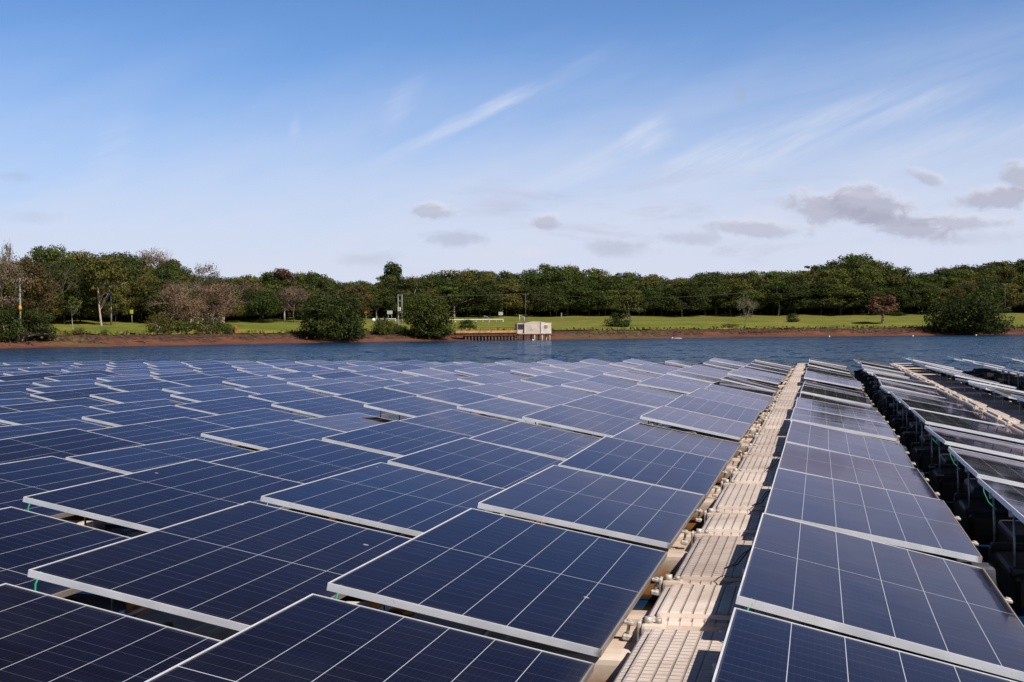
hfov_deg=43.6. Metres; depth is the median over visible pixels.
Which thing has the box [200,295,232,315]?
forest tree
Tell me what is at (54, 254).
forest tree
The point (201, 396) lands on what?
solar panel
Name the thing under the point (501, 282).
forest tree
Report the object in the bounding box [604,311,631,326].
bush
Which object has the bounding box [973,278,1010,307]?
forest tree
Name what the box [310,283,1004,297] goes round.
power line
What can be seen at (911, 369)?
walkway float
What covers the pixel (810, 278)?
forest tree
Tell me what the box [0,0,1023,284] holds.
sky
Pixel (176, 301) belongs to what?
brown bare tree
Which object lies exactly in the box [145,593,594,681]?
solar panel
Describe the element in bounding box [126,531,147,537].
pontoon
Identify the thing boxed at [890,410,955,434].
pontoon
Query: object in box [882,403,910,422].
pontoon
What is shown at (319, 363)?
solar panel
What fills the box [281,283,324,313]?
forest tree
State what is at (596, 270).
forest tree
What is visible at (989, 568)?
pontoon
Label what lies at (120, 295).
forest tree
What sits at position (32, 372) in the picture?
solar panel
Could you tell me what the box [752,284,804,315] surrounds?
forest tree
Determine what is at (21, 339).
dead branches
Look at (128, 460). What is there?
solar panel
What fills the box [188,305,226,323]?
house
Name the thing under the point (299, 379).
solar panel
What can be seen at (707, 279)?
forest tree
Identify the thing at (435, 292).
forest tree
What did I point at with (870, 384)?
pontoon
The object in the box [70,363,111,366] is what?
solar panel
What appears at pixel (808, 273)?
forest tree
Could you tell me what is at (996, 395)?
pontoon
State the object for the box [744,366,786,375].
solar panel
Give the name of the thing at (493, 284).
forest tree
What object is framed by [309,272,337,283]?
forest tree
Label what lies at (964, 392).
walkway float
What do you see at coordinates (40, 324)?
bush
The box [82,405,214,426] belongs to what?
solar panel
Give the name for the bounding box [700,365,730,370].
solar panel
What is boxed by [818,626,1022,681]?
pontoon
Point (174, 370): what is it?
solar panel
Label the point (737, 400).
solar panel
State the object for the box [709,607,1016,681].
solar panel
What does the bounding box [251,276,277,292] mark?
forest tree
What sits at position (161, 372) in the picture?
solar panel
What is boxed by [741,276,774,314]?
forest tree
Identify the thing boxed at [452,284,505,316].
forest tree
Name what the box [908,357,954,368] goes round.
solar panel
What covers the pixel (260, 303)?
forest tree
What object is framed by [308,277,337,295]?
forest tree
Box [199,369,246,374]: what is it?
solar panel
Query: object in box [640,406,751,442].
solar panel
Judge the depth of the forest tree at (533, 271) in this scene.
273.50 m
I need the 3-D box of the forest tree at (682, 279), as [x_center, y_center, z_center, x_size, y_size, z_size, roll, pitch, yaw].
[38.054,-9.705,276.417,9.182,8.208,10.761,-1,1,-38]
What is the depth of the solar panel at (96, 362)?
43.49 m
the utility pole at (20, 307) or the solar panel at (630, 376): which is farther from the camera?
the utility pole at (20, 307)
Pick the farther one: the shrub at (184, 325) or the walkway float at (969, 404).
the shrub at (184, 325)
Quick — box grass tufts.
[18,324,1023,334]
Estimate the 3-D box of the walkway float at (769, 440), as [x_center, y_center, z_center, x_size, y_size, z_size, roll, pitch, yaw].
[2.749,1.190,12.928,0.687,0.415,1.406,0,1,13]
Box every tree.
[0,252,33,327]
[0,279,29,323]
[1,237,13,268]
[5,289,43,318]
[6,262,42,320]
[12,254,81,311]
[20,246,67,265]
[26,281,65,318]
[35,265,51,299]
[42,261,58,288]
[43,247,76,272]
[45,262,72,321]
[46,268,89,323]
[47,244,65,259]
[59,260,82,318]
[59,281,107,322]
[60,266,92,319]
[63,249,94,266]
[65,296,82,328]
[72,255,135,325]
[77,252,107,268]
[79,272,112,320]
[94,260,132,320]
[100,279,131,321]
[103,252,122,258]
[106,261,153,320]
[116,251,132,258]
[118,255,143,285]
[126,274,157,322]
[127,254,150,273]
[130,277,186,318]
[132,246,175,268]
[135,265,157,277]
[144,272,164,320]
[146,279,207,323]
[152,266,184,317]
[153,259,184,269]
[160,266,188,283]
[165,272,192,307]
[178,289,197,321]
[181,266,193,278]
[184,274,211,294]
[185,279,252,321]
[187,261,219,284]
[189,285,210,303]
[199,275,219,281]
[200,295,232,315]
[205,287,244,314]
[205,295,248,320]
[212,276,241,291]
[226,286,258,320]
[228,282,263,319]
[233,276,264,300]
[239,289,284,321]
[240,274,256,282]
[242,286,286,319]
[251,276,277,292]
[260,272,296,318]
[264,279,300,319]
[266,285,309,321]
[272,268,297,318]
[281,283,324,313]
[292,293,316,312]
[293,272,305,290]
[294,270,326,286]
[295,288,372,339]
[306,280,345,289]
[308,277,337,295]
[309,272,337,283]
[314,282,375,318]
[338,283,353,289]
[347,291,372,315]
[349,280,370,285]
[353,285,384,314]
[364,291,391,318]
[365,283,386,315]
[374,288,391,316]
[376,275,397,296]
[380,282,423,316]
[380,288,409,318]
[381,261,402,283]
[395,290,455,338]
[398,292,428,312]
[401,274,422,296]
[407,276,452,309]
[410,279,434,297]
[423,289,454,317]
[426,269,464,301]
[432,282,476,316]
[436,280,459,309]
[445,278,464,305]
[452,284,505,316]
[456,268,479,301]
[456,281,481,315]
[470,270,497,312]
[478,279,506,315]
[495,283,530,315]
[496,270,517,282]
[498,278,519,313]
[499,278,527,315]
[508,272,538,314]
[508,284,547,315]
[514,268,539,276]
[516,273,554,314]
[518,273,555,314]
[536,271,563,287]
[537,263,563,271]
[537,284,568,316]
[540,267,558,273]
[542,269,578,315]
[547,266,579,272]
[547,281,591,315]
[557,269,575,276]
[564,275,592,314]
[566,289,611,315]
[571,270,597,314]
[582,267,613,276]
[584,283,610,315]
[589,289,625,315]
[592,272,612,313]
[597,277,634,311]
[614,271,634,283]
[614,294,645,326]
[615,286,642,312]
[623,276,641,285]
[627,284,653,315]
[633,275,652,313]
[633,286,659,315]
[638,282,672,314]
[640,273,662,286]
[644,286,682,316]
[651,275,668,285]
[658,286,705,316]
[660,286,688,315]
[671,278,687,287]
[672,277,701,287]
[677,280,713,314]
[684,272,722,285]
[685,280,714,311]
[692,288,719,315]
[697,274,727,305]
[702,282,736,313]
[704,271,723,276]
[710,283,752,316]
[717,270,741,312]
[717,277,754,314]
[722,275,736,308]
[732,271,763,313]
[735,297,758,323]
[737,289,769,314]
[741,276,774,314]
[747,270,769,276]
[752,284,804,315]
[754,274,769,312]
[757,279,785,314]
[763,271,792,313]
[771,283,816,314]
[780,270,803,281]
[783,274,809,313]
[790,275,809,292]
[795,281,823,313]
[796,265,824,274]
[798,281,847,314]
[800,271,816,278]
[802,275,815,311]
[810,265,832,311]
[811,268,853,290]
[815,269,853,313]
[815,283,863,315]
[819,259,847,268]
[824,263,846,309]
[836,253,878,278]
[837,257,866,283]
[839,279,878,314]
[840,273,868,313]
[842,254,872,264]
[852,267,886,313]
[858,286,900,314]
[865,259,893,273]
[865,295,897,322]
[866,263,892,312]
[868,260,884,270]
[877,272,910,301]
[878,265,891,275]
[880,285,928,311]
[883,270,900,289]
[889,266,921,279]
[892,277,924,312]
[902,273,934,283]
[907,281,939,314]
[917,271,937,281]
[917,288,1015,334]
[919,282,943,313]
[923,275,949,294]
[924,289,957,309]
[925,267,960,282]
[936,276,959,301]
[942,269,967,289]
[945,268,995,283]
[945,281,979,305]
[947,278,980,300]
[951,263,969,269]
[963,273,998,293]
[969,263,990,272]
[970,266,1009,280]
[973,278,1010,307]
[984,266,1019,283]
[986,261,1009,268]
[994,276,1023,312]
[996,260,1023,272]
[997,282,1023,312]
[1012,258,1023,273]
[1015,274,1023,292]
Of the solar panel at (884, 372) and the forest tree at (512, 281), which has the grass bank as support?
the forest tree at (512, 281)
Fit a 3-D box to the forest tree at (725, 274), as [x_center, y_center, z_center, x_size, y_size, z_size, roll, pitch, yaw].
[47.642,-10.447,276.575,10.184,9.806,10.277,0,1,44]
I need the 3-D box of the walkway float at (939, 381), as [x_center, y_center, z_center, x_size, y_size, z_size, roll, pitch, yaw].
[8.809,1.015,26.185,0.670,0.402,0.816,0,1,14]
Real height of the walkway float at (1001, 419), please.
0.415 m
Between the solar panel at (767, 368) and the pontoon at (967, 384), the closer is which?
the pontoon at (967, 384)
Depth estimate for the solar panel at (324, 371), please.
32.55 m
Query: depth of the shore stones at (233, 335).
172.55 m
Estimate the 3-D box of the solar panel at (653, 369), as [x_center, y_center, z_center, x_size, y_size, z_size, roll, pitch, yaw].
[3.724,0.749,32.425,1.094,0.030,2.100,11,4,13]
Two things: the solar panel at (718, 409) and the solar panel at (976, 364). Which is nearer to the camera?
the solar panel at (718, 409)
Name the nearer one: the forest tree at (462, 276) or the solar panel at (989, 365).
the solar panel at (989, 365)
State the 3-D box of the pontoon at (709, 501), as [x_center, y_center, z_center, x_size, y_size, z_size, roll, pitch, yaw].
[1.177,1.278,10.390,1.195,0.282,2.195,0,1,14]
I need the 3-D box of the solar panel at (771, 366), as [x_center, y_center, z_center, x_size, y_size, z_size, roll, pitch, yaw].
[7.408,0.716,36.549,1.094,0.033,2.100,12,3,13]
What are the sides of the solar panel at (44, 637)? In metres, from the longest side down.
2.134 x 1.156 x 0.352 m
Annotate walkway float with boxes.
[613,616,819,681]
[648,574,816,631]
[673,528,817,628]
[701,508,761,536]
[712,479,770,514]
[730,468,775,483]
[738,452,780,472]
[746,443,783,455]
[752,433,786,446]
[756,426,787,434]
[761,417,790,428]
[765,412,791,418]
[768,407,793,413]
[770,403,795,407]
[774,398,796,403]
[776,394,798,399]
[780,392,800,395]
[781,390,799,391]
[782,386,802,389]
[786,382,818,384]
[787,379,818,381]
[895,366,919,372]
[898,367,923,372]
[900,369,925,373]
[903,370,930,377]
[905,371,933,375]
[909,373,938,378]
[911,375,943,385]
[916,377,946,385]
[918,378,951,387]
[924,380,957,388]
[928,382,963,389]
[933,385,970,390]
[936,388,978,394]
[944,391,986,398]
[947,392,997,403]
[957,397,1005,404]
[963,399,1022,409]
[972,406,1023,412]
[980,408,1023,418]
[995,416,1023,441]
[1004,422,1023,444]
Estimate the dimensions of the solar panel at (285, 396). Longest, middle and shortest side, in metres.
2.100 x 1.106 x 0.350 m
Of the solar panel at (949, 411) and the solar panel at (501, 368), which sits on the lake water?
the solar panel at (501, 368)
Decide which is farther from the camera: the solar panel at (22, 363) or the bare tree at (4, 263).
the bare tree at (4, 263)
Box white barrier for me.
[451,319,503,321]
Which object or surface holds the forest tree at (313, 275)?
on the grass bank
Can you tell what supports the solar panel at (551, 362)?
on the lake water
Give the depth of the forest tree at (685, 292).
255.54 m
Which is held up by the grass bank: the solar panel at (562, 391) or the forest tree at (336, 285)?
the forest tree at (336, 285)
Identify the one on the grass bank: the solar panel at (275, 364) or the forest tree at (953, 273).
the forest tree at (953, 273)
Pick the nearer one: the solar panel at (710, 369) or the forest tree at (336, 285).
the solar panel at (710, 369)
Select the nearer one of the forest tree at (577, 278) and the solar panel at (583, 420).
the solar panel at (583, 420)
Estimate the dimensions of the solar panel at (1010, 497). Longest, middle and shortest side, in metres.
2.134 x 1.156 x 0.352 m
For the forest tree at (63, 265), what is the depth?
182.91 m
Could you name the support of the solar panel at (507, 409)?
on the pontoon
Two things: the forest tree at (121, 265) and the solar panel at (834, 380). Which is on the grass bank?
the forest tree at (121, 265)
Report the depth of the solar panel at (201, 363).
40.20 m
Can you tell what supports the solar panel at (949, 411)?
on the pontoon at (907, 439)
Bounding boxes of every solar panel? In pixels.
[0,364,40,367]
[0,367,25,368]
[0,368,23,371]
[0,371,13,375]
[0,372,61,380]
[0,379,50,386]
[0,383,40,393]
[0,392,47,401]
[0,398,41,405]
[0,405,114,427]
[0,406,20,425]
[0,419,108,438]
[0,428,144,463]
[0,456,124,518]
[0,507,130,597]
[0,583,220,681]
[2,398,111,410]
[3,362,43,364]
[3,370,65,375]
[18,366,70,371]
[23,459,303,531]
[26,384,107,392]
[27,501,410,630]
[28,365,74,367]
[30,387,121,403]
[33,379,105,386]
[40,363,76,365]
[42,361,79,364]
[44,373,112,381]
[58,370,121,375]
[61,368,106,371]
[66,437,255,473]
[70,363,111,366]
[71,366,107,368]
[74,360,113,364]
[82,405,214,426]
[88,417,239,446]
[89,389,193,402]
[89,399,186,411]
[95,378,161,386]
[96,375,153,380]
[105,367,156,370]
[106,363,154,366]
[107,365,150,368]
[108,369,155,374]
[108,381,187,393]
[109,360,149,363]
[109,374,149,376]
[143,361,183,363]
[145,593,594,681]
[147,363,189,365]
[148,365,196,369]
[150,371,190,373]
[150,371,207,376]
[151,369,196,371]
[153,374,215,381]
[162,384,234,393]
[170,377,244,387]
[170,388,256,402]
[175,396,301,414]
[181,360,214,363]
[186,361,226,365]
[189,363,239,368]
[193,367,243,371]
[193,408,311,427]
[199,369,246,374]
[201,420,344,449]
[210,439,397,483]
[211,372,259,377]
[222,377,304,387]
[223,361,251,362]
[227,362,261,365]
[228,376,276,379]
[232,364,277,368]
[235,384,334,395]
[237,367,291,371]
[247,370,291,378]
[248,390,326,402]
[257,359,299,363]
[260,462,504,535]
[265,363,295,365]
[267,371,320,378]
[271,396,393,417]
[273,364,309,371]
[280,377,315,381]
[285,366,332,371]
[287,378,345,386]
[294,413,394,431]
[295,360,327,363]
[304,361,338,365]
[305,381,380,394]
[309,369,341,373]
[312,371,363,378]
[317,363,355,371]
[322,420,473,456]
[327,508,667,657]
[334,387,416,403]
[336,360,362,362]
[336,376,384,382]
[338,365,398,372]
[346,361,382,365]
[352,369,397,375]
[361,379,405,387]
[364,396,480,419]
[368,362,400,367]
[371,373,413,379]
[380,364,428,375]
[384,381,450,394]
[387,437,562,488]
[392,376,445,382]
[398,360,433,364]
[399,409,513,435]
[402,368,448,375]
[416,363,439,367]
[417,388,497,405]
[428,373,469,380]
[429,364,474,375]
[431,380,479,387]
[436,362,457,365]
[455,367,503,375]
[457,375,513,384]
[457,398,547,424]
[458,362,488,367]
[459,383,523,396]
[469,421,601,460]
[477,465,704,548]
[479,364,526,375]
[488,372,532,383]
[495,361,523,364]
[496,381,547,389]
[498,390,575,407]
[506,363,543,371]
[511,369,547,375]
[520,375,578,389]
[522,404,644,436]
[526,362,564,369]
[530,366,564,372]
[534,385,593,399]
[537,359,568,364]
[543,371,590,380]
[550,364,577,369]
[558,436,727,498]
[561,380,625,392]
[562,395,655,425]
[565,367,617,377]
[567,362,591,366]
[580,359,619,366]
[583,365,623,371]
[584,375,648,387]
[594,387,675,407]
[603,365,642,371]
[603,371,654,381]
[610,362,637,368]
[612,422,741,467]
[623,359,655,364]
[624,370,661,377]
[626,385,683,397]
[632,364,674,374]
[637,377,705,393]
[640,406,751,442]
[651,363,680,369]
[656,362,686,367]
[657,374,710,386]
[665,360,697,366]
[665,395,761,428]
[667,370,723,382]
[678,367,729,378]
[687,388,769,413]
[691,365,732,375]
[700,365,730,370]
[703,361,740,369]
[705,384,773,407]
[709,358,747,366]
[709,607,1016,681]
[710,381,775,396]
[721,375,780,392]
[724,513,1023,681]
[728,370,781,384]
[738,367,786,381]
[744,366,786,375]
[746,363,788,374]
[751,361,790,371]
[752,468,982,562]
[755,359,793,366]
[766,442,939,499]
[785,420,915,467]
[790,407,899,442]
[795,397,888,423]
[799,392,877,411]
[800,385,873,406]
[803,381,868,397]
[804,372,864,390]
[806,368,854,378]
[806,371,856,380]
[808,362,850,373]
[809,358,846,366]
[809,361,849,370]
[853,359,893,367]
[860,362,904,373]
[862,366,910,378]
[863,370,912,379]
[873,373,936,393]
[878,379,947,401]
[880,386,960,411]
[890,391,971,418]
[899,398,1005,432]
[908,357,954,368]
[911,408,1023,449]
[913,361,962,371]
[918,362,971,375]
[924,426,1023,475]
[927,367,981,378]
[933,369,998,385]
[943,371,1016,388]
[948,447,1023,512]
[954,357,1004,367]
[955,378,1023,392]
[963,361,996,368]
[968,383,991,398]
[975,361,1023,372]
[977,477,1023,572]
[983,366,1022,375]
[987,387,1023,407]
[998,368,1021,386]
[1010,394,1023,413]
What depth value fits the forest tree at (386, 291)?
231.23 m
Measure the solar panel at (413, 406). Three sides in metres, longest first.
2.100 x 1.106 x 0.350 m
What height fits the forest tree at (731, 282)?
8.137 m
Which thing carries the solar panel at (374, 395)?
on the lake water
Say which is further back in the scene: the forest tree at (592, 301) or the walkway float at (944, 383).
the forest tree at (592, 301)
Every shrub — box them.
[71,327,86,333]
[144,310,176,333]
[168,319,196,331]
[189,317,225,333]
[216,323,237,333]
[370,317,392,334]
[386,321,399,333]
[397,325,408,334]
[721,323,739,327]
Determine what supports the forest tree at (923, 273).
on the grass bank
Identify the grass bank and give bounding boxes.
[0,310,1023,334]
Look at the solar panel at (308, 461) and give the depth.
10.41 m
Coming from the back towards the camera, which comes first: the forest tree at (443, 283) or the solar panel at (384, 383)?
the forest tree at (443, 283)
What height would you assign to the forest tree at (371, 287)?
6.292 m
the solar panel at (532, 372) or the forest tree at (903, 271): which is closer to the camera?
the solar panel at (532, 372)
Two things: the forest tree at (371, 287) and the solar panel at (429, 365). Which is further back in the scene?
the forest tree at (371, 287)
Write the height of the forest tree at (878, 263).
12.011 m
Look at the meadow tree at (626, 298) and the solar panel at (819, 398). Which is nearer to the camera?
the solar panel at (819, 398)
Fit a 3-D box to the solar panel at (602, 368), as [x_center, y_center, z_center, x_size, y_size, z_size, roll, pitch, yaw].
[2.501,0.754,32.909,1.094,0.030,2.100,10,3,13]
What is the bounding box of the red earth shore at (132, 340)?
[0,326,1023,347]
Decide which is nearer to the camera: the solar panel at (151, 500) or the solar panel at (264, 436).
the solar panel at (151, 500)
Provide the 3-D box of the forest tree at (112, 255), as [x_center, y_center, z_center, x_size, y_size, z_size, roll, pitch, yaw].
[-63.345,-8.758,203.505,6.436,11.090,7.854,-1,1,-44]
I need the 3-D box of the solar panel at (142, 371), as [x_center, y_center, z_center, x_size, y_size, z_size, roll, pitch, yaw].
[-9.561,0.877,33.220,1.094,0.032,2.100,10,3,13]
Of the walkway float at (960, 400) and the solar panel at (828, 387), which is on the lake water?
the walkway float at (960, 400)
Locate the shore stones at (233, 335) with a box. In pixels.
[9,327,1019,343]
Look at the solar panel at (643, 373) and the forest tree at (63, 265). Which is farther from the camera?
the forest tree at (63, 265)
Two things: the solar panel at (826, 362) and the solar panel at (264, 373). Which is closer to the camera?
the solar panel at (264, 373)
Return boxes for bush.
[0,307,21,341]
[17,307,59,340]
[457,319,477,328]
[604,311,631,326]
[786,313,798,321]
[887,312,906,315]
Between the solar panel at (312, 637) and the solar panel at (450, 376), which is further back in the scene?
the solar panel at (450, 376)
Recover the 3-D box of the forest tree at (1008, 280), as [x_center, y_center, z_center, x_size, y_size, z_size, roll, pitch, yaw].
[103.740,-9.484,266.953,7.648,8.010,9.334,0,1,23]
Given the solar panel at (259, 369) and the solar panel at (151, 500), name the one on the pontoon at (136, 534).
the solar panel at (151, 500)
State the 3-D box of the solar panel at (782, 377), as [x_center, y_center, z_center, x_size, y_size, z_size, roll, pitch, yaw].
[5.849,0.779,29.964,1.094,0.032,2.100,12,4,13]
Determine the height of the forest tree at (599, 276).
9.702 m
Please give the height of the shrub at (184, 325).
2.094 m
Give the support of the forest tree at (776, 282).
on the grass bank
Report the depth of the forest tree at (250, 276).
220.50 m
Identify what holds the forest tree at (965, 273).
on the grass bank
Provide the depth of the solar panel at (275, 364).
39.27 m
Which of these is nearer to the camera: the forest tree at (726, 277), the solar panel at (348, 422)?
the solar panel at (348, 422)
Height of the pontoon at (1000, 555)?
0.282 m
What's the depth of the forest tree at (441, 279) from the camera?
244.89 m
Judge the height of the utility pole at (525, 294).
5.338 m
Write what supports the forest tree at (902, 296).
on the grass bank
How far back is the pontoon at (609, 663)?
5.11 m
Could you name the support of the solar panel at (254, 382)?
on the lake water
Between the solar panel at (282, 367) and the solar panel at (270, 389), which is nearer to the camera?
the solar panel at (270, 389)
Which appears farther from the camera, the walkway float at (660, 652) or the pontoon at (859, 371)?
the pontoon at (859, 371)
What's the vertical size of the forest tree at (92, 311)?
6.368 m
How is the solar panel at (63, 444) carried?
on the pontoon
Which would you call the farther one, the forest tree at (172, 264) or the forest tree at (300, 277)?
the forest tree at (300, 277)
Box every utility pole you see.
[18,277,21,330]
[107,288,114,324]
[522,293,527,320]
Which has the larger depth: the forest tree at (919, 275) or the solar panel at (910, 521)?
the forest tree at (919, 275)
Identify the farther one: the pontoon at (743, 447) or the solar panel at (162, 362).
the solar panel at (162, 362)
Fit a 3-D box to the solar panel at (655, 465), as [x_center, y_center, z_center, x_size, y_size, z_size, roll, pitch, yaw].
[1.094,1.147,10.238,1.156,0.353,2.134,11,4,13]
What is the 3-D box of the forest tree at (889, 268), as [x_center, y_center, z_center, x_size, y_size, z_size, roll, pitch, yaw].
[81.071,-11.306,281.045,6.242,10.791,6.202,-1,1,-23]
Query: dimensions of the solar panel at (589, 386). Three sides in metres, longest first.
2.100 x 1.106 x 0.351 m
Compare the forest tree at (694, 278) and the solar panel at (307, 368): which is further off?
the forest tree at (694, 278)
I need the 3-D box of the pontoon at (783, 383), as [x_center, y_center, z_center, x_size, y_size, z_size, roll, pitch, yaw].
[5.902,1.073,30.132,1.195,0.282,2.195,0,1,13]
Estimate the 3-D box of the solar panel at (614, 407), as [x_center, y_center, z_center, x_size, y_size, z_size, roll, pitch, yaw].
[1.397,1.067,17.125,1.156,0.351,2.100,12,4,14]
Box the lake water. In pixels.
[0,334,1023,647]
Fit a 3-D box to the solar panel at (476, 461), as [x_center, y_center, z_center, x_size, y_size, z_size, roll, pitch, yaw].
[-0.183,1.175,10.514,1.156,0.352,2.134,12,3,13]
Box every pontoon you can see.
[60,515,105,530]
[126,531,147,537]
[135,601,368,640]
[235,445,259,450]
[288,508,344,522]
[343,520,415,538]
[410,610,650,681]
[491,511,551,524]
[545,524,695,600]
[573,431,602,437]
[675,424,761,437]
[684,487,720,531]
[689,432,751,457]
[714,458,739,486]
[736,381,786,388]
[742,385,783,389]
[750,378,788,382]
[754,412,766,423]
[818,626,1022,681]
[819,382,840,386]
[836,386,861,390]
[854,369,891,377]
[856,372,895,380]
[858,374,899,383]
[862,377,895,386]
[864,381,914,392]
[867,385,921,398]
[872,390,890,405]
[877,395,899,412]
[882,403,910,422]
[886,440,906,451]
[889,544,996,585]
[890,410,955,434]
[900,422,999,449]
[911,435,1023,469]
[911,461,924,477]
[929,454,977,497]
[950,377,975,380]
[953,478,1018,539]
[958,368,995,373]
[962,381,988,385]
[963,371,1007,376]
[969,374,1020,381]
[970,385,1002,391]
[979,377,1023,385]
[986,392,1015,397]
[988,520,1023,607]
[991,381,1023,389]
[1000,397,1023,405]
[1004,385,1022,392]
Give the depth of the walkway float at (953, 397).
20.64 m
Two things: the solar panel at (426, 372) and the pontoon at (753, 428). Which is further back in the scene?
the solar panel at (426, 372)
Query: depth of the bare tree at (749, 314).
223.47 m
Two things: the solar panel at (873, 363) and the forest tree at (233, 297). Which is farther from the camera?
the forest tree at (233, 297)
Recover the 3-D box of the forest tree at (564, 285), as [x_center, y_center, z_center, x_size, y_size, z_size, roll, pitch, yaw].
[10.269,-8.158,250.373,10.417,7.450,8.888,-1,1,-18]
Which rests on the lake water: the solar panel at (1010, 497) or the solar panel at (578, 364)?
the solar panel at (578, 364)
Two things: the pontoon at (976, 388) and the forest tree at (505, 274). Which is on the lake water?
the pontoon at (976, 388)
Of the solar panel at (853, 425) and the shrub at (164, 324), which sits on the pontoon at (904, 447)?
the solar panel at (853, 425)
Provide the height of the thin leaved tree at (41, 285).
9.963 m
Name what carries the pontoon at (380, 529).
on the lake water
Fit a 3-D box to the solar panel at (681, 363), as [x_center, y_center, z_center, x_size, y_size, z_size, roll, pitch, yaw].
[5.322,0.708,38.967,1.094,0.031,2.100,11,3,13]
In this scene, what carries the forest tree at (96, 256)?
on the grass bank
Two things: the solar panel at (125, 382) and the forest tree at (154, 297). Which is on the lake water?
the solar panel at (125, 382)
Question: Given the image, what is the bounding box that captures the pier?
[453,327,517,340]
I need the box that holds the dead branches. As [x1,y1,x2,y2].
[10,331,50,341]
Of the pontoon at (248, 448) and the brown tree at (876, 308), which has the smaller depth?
the pontoon at (248, 448)
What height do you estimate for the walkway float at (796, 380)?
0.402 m
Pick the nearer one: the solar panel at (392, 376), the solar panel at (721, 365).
the solar panel at (392, 376)
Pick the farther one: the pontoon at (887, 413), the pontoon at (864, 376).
the pontoon at (864, 376)
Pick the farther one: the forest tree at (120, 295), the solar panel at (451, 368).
the forest tree at (120, 295)
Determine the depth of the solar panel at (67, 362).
43.93 m
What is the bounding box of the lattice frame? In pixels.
[397,294,402,325]
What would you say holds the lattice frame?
on the grass bank
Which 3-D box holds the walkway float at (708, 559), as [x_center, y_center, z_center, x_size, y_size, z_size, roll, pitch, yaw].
[1.181,1.253,6.393,0.687,0.415,1.406,0,1,13]
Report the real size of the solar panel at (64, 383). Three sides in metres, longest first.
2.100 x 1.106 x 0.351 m
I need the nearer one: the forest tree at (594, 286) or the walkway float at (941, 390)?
the walkway float at (941, 390)
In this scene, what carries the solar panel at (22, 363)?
on the lake water
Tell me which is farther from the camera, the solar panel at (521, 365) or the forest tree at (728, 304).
the forest tree at (728, 304)
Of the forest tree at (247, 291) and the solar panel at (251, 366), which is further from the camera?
the forest tree at (247, 291)
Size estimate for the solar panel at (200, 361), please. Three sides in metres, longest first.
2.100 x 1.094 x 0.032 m
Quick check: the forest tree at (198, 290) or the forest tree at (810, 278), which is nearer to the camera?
the forest tree at (198, 290)
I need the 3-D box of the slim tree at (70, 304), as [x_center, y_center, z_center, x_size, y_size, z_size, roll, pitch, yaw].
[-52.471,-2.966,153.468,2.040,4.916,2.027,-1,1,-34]
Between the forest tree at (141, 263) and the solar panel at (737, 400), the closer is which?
the solar panel at (737, 400)
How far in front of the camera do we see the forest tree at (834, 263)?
287.23 m
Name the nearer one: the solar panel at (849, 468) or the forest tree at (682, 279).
the solar panel at (849, 468)
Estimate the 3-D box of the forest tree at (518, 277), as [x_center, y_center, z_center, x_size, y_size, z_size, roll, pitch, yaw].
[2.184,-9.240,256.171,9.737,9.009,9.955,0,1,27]
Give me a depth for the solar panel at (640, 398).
19.23 m
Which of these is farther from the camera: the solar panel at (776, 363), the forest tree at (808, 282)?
the forest tree at (808, 282)
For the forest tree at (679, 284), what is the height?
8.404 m
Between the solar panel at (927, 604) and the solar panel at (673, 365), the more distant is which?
the solar panel at (673, 365)
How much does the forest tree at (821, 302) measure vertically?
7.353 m
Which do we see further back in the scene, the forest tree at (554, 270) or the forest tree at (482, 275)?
the forest tree at (554, 270)
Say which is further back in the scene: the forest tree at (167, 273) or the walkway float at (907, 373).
the forest tree at (167, 273)
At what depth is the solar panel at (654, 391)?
21.91 m
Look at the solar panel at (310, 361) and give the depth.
41.53 m
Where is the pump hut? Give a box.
[515,321,551,339]
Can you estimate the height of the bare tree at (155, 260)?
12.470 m
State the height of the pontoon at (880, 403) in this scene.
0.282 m
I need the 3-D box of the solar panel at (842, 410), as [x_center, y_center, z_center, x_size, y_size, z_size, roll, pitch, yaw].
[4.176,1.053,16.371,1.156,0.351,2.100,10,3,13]
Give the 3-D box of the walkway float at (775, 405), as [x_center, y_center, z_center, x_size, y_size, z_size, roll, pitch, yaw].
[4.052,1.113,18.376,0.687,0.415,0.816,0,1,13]
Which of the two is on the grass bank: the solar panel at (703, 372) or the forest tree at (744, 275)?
the forest tree at (744, 275)
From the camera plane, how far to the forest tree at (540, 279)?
257.49 m
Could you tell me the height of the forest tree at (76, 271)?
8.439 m
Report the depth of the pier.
187.27 m
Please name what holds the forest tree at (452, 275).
on the grass bank
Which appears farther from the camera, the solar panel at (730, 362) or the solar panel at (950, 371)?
the solar panel at (730, 362)
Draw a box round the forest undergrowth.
[14,304,1023,320]
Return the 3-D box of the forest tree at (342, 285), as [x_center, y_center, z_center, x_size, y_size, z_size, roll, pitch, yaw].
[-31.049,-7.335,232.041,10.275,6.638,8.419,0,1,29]
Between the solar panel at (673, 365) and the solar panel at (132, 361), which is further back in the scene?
the solar panel at (132, 361)
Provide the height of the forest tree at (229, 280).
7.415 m
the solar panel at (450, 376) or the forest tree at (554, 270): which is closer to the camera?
the solar panel at (450, 376)
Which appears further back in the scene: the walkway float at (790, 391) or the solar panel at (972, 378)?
the solar panel at (972, 378)
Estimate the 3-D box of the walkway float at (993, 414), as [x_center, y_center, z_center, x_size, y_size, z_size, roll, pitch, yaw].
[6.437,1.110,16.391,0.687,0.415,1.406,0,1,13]
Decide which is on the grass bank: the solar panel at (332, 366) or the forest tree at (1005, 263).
the forest tree at (1005, 263)
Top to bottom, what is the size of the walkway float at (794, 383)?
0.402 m
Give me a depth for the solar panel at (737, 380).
25.25 m
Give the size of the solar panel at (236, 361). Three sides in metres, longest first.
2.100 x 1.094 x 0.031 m

